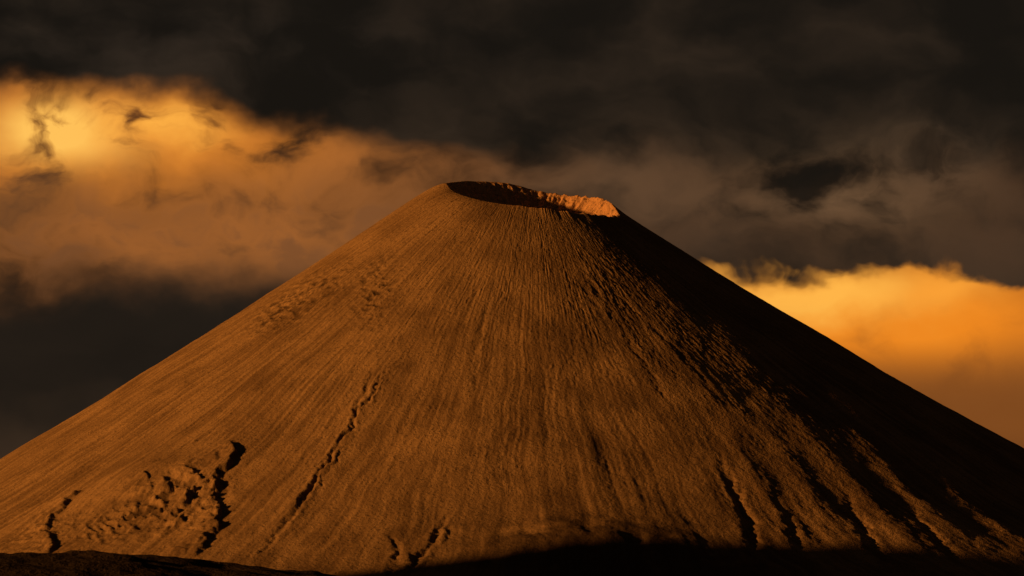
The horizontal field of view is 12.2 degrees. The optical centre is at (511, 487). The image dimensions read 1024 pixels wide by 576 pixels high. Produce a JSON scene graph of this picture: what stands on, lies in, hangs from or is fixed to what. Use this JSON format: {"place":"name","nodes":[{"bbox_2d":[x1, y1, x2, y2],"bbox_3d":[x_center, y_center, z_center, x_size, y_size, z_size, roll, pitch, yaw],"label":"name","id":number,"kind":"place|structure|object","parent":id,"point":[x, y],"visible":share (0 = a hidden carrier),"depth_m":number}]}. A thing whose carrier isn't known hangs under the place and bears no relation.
{"place":"outdoors","nodes":[
{"label":"outdoors","id":0,"kind":"place"},
{"bbox_2d":[0,550,335,575],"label":"hill","id":1,"kind":"structure","parent":0,"point":[83,563],"depth_m":1664.98},
{"bbox_2d":[0,181,1023,575],"bbox_3d":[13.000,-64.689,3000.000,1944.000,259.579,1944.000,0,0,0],"label":"volcanic cone","id":2,"kind":"object","parent":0,"point":[474,379],"visible":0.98,"depth_m":2756.45},
{"bbox_2d":[0,0,1023,458],"label":"sky","id":3,"kind":"structure","parent":0,"point":[854,167]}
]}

